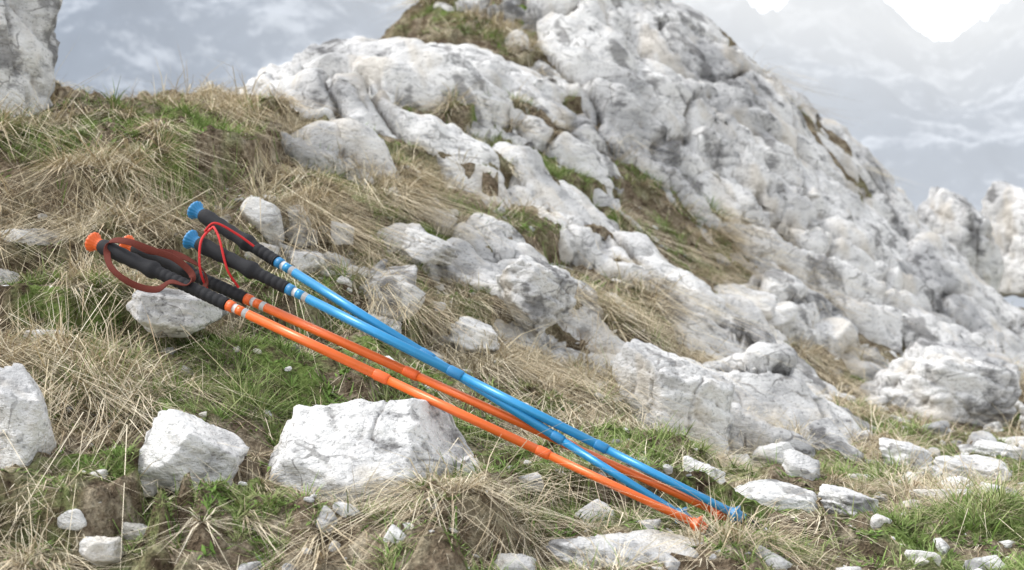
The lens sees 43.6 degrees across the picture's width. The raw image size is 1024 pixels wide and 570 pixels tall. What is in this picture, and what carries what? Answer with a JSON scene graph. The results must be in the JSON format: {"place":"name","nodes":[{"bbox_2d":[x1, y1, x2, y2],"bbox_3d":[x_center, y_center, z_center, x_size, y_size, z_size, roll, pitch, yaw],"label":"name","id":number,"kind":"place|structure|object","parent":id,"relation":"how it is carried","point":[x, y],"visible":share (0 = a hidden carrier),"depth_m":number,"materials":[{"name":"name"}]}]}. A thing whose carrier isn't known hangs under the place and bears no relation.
{"place":"outdoors","nodes":[
{"label":"outdoors","id":0,"kind":"place"},
{"bbox_2d":[0,0,1023,569],"bbox_3d":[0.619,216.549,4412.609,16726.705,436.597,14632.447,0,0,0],"label":"ground","id":1,"kind":"structure","parent":0,"point":[434,552],"depth_m":2.64,"materials":[{"name":"plant"}]},
{"bbox_2d":[0,268,19,284],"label":"limestone rock","id":2,"kind":"object","parent":1,"relation":"on","point":[5,273],"visible":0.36,"depth_m":2.79,"materials":[{"name":"grey stone"}]},
{"bbox_2d":[0,363,55,468],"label":"limestone rock","id":3,"kind":"object","parent":1,"relation":"on","point":[25,423],"visible":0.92,"depth_m":2.01,"materials":[{"name":"grey stone"}]},
{"bbox_2d":[0,0,62,117],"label":"limestone boulder","id":4,"kind":"object","parent":1,"relation":"on","point":[29,43],"visible":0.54,"depth_m":3.50,"materials":[{"name":"grey stone"}]},
{"bbox_2d":[0,228,70,246],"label":"limestone rock","id":5,"kind":"object","parent":1,"relation":"on","point":[31,240],"visible":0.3,"depth_m":2.90,"materials":[{"name":"grey stone"}]},
{"bbox_2d":[79,536,124,565],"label":"limestone rock","id":6,"kind":"object","parent":1,"relation":"on","point":[91,548],"visible":0.98,"depth_m":1.84,"materials":[{"name":"white stone"}]},
{"bbox_2d":[140,479,160,497],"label":"limestone rock","id":7,"kind":"object","parent":1,"relation":"on","point":[150,487],"visible":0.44,"depth_m":2.04,"materials":[{"name":"grey stone"}]},
{"bbox_2d":[126,288,228,337],"bbox_3d":[-0.690,0.055,2.627,0.188,0.103,0.271,0,0,0],"label":"limestone rock","id":8,"kind":"object","parent":1,"relation":"on","point":[166,308],"visible":0.85,"depth_m":2.52,"materials":[{"name":"grey stone"}]},
{"bbox_2d":[138,409,248,493],"bbox_3d":[-0.504,0.274,2.083,0.192,0.144,0.121,0,0,-43],"label":"limestone rock","id":9,"kind":"object","parent":1,"relation":"on","point":[203,441],"visible":0.84,"depth_m":2.04,"materials":[{"name":"white stone"}]},
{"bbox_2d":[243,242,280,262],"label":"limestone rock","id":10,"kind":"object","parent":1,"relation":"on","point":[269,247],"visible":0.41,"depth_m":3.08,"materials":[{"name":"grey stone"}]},
{"bbox_2d":[284,225,317,246],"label":"limestone rock","id":11,"kind":"object","parent":1,"relation":"on","point":[302,238],"visible":0.77,"depth_m":3.23,"materials":[{"name":"grey stone"}]},
{"bbox_2d":[330,221,353,244],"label":"limestone rock","id":12,"kind":"object","parent":1,"relation":"on","point":[335,236],"visible":0.83,"depth_m":3.23,"materials":[{"name":"grey stone"}]},
{"bbox_2d":[268,398,472,507],"bbox_3d":[-0.252,0.359,2.179,0.390,0.329,0.289,0,0,0],"label":"limestone boulder","id":13,"kind":"object","parent":1,"relation":"on","point":[330,440],"visible":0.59,"depth_m":2.12,"materials":[{"name":"white stone"}]},
{"bbox_2d":[360,313,401,332],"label":"limestone rock","id":14,"kind":"object","parent":1,"relation":"on","point":[391,322],"visible":0.28,"depth_m":3.01,"materials":[{"name":"grey stone"}]},
{"bbox_2d":[401,227,457,264],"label":"limestone rock","id":15,"kind":"object","parent":1,"relation":"on","point":[440,254],"visible":0.91,"depth_m":3.41,"materials":[{"name":"grey stone"}]},
{"bbox_2d":[119,235,756,530],"bbox_3d":[-0.192,0.153,2.322,1.363,0.062,0.090,22,8,19],"label":"trekking pole","id":16,"kind":"object","parent":1,"relation":"on","point":[230,291],"visible":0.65,"depth_m":2.36,"materials":[{"name":"orange plastic"}]},
{"bbox_2d":[187,201,691,523],"bbox_3d":[-0.181,0.145,2.319,1.248,0.093,0.110,30,13,24],"label":"trekking pole","id":17,"kind":"object","parent":1,"relation":"on","point":[243,241],"visible":0.88,"depth_m":2.42,"materials":[{"name":"blue plastic"}]},
{"bbox_2d":[442,316,499,353],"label":"limestone rock","id":18,"kind":"object","parent":1,"relation":"on","point":[480,326],"visible":0.77,"depth_m":3.10,"materials":[{"name":"grey stone"}]},
{"bbox_2d":[182,227,770,530],"bbox_3d":[-0.109,0.173,2.302,1.244,0.108,0.072,25,9,19],"label":"trekking pole","id":19,"kind":"object","parent":1,"relation":"on","point":[246,268],"visible":0.94,"depth_m":2.32,"materials":[{"name":"blue plastic"}]},
{"bbox_2d":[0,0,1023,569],"bbox_3d":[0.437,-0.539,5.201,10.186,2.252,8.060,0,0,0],"label":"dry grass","id":20,"kind":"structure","parent":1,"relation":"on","point":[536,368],"depth_m":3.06,"materials":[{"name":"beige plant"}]},
{"bbox_2d":[85,232,721,536],"bbox_3d":[-0.236,0.159,2.259,1.367,0.082,0.066,23,8,20],"label":"trekking pole","id":21,"kind":"object","parent":20,"relation":"on","point":[108,250],"visible":0.98,"depth_m":2.33,"materials":[{"name":"orange plastic"}]},
{"bbox_2d":[0,0,1023,569],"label":"green grass","id":22,"kind":"structure","parent":1,"relation":"on","point":[262,402],"depth_m":2.46,"materials":[{"name":"green plant"}]},
{"bbox_2d":[0,2,1023,569],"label":"herbs","id":23,"kind":"object","parent":1,"relation":"on","point":[492,440],"visible":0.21,"depth_m":2.45,"materials":[{"name":"green plant"}]},
{"bbox_2d":[2,7,1023,569],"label":"loose stones","id":24,"kind":"object","parent":1,"relation":"on","point":[794,461],"visible":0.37,"depth_m":3.08,"materials":[{"name":"stone"}]},
{"bbox_2d":[492,553,535,569],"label":"limestone rock","id":25,"kind":"object","parent":1,"relation":"on","point":[520,559],"visible":0.91,"depth_m":1.89,"materials":[{"name":"white stone"}]},
{"bbox_2d":[496,255,577,336],"bbox_3d":[0.067,0.028,3.446,0.222,0.218,0.243,0,0,0],"label":"limestone boulder","id":26,"kind":"object","parent":1,"relation":"on","point":[535,287],"visible":0.95,"depth_m":3.37,"materials":[{"name":"grey stone"}]},
{"bbox_2d":[222,0,1023,462],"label":"limestone outcrop","id":27,"kind":"object","parent":1,"relation":"on","point":[692,92],"visible":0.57,"depth_m":5.49,"materials":[{"name":"grey stone"}]},
{"bbox_2d":[1019,405,1023,430],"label":"limestone rock","id":28,"kind":"object","parent":27,"relation":"on","point":[1021,408],"visible":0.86,"depth_m":4.30,"materials":[{"name":"grey stone"}]},
{"bbox_2d":[546,529,702,569],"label":"limestone rock","id":29,"kind":"object","parent":1,"relation":"on","point":[565,545],"visible":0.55,"depth_m":1.94,"materials":[{"name":"white stone"}]},
{"bbox_2d":[612,339,734,457],"bbox_3d":[0.391,0.320,3.204,0.316,0.364,0.232,0,0,24],"label":"limestone boulder","id":30,"kind":"object","parent":1,"relation":"on","point":[712,397],"visible":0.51,"depth_m":3.15,"materials":[{"name":"grey stone"}]},
{"bbox_2d":[682,456,725,484],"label":"limestone rock","id":31,"kind":"object","parent":1,"relation":"on","point":[689,463],"visible":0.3,"depth_m":2.60,"materials":[{"name":"white stone"}]},
{"bbox_2d":[737,479,817,512],"bbox_3d":[0.514,0.431,2.474,0.167,0.099,0.152,0,0,0],"label":"limestone rock","id":32,"kind":"object","parent":1,"relation":"on","point":[793,495],"visible":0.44,"depth_m":2.44,"materials":[{"name":"white stone"}]},
{"bbox_2d":[818,484,878,519],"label":"limestone rock","id":33,"kind":"object","parent":1,"relation":"on","point":[843,496],"visible":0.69,"depth_m":2.47,"materials":[{"name":"white stone"}]},
{"bbox_2d":[848,473,874,480],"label":"limestone rock","id":34,"kind":"object","parent":1,"relation":"on","point":[854,475],"visible":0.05,"depth_m":2.90,"materials":[{"name":"white stone"}]},
{"bbox_2d":[879,437,932,469],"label":"limestone rock","id":35,"kind":"object","parent":1,"relation":"on","point":[905,449],"visible":0.66,"depth_m":3.27,"materials":[{"name":"white stone"}]},
{"bbox_2d":[858,337,1021,426],"bbox_3d":[1.575,0.426,4.642,0.591,0.465,0.400,0,0,-12],"label":"limestone boulder","id":36,"kind":"object","parent":1,"relation":"on","point":[964,382],"visible":0.75,"depth_m":4.50,"materials":[{"name":"grey stone"}]},
{"bbox_2d":[916,186,1003,290],"bbox_3d":[2.641,0.014,8.097,0.940,1.263,0.810,0,0,0],"label":"limestone boulder","id":37,"kind":"object","parent":1,"relation":"on","point":[962,224],"visible":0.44,"depth_m":7.75,"materials":[{"name":"grey stone"}]},
{"bbox_2d":[932,455,1011,483],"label":"limestone rock","id":38,"kind":"object","parent":1,"relation":"on","point":[954,462],"visible":0.46,"depth_m":3.08,"materials":[{"name":"white stone"}]},
{"bbox_2d":[961,437,1023,460],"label":"limestone rock","id":39,"kind":"object","parent":1,"relation":"on","point":[987,446],"visible":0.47,"depth_m":3.50,"materials":[{"name":"white stone"}]},
{"bbox_2d":[976,482,1020,496],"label":"limestone rock","id":40,"kind":"object","parent":1,"relation":"on","point":[1007,488],"visible":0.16,"depth_m":2.72,"materials":[{"name":"white stone"}]},
{"bbox_2d":[980,181,1023,297],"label":"limestone boulder","id":41,"kind":"object","parent":1,"relation":"on","point":[1002,209],"visible":0.81,"depth_m":8.57,"materials":[{"name":"grey stone"}]},
{"bbox_2d":[54,0,1023,307],"bbox_3d":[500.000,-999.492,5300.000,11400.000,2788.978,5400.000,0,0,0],"label":"mountain range","id":42,"kind":"structure","parent":0,"point":[930,112],"depth_m":4439.32,"materials":[{"name":"grey stone"}]},
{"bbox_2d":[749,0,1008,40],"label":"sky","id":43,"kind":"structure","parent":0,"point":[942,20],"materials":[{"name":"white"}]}
]}

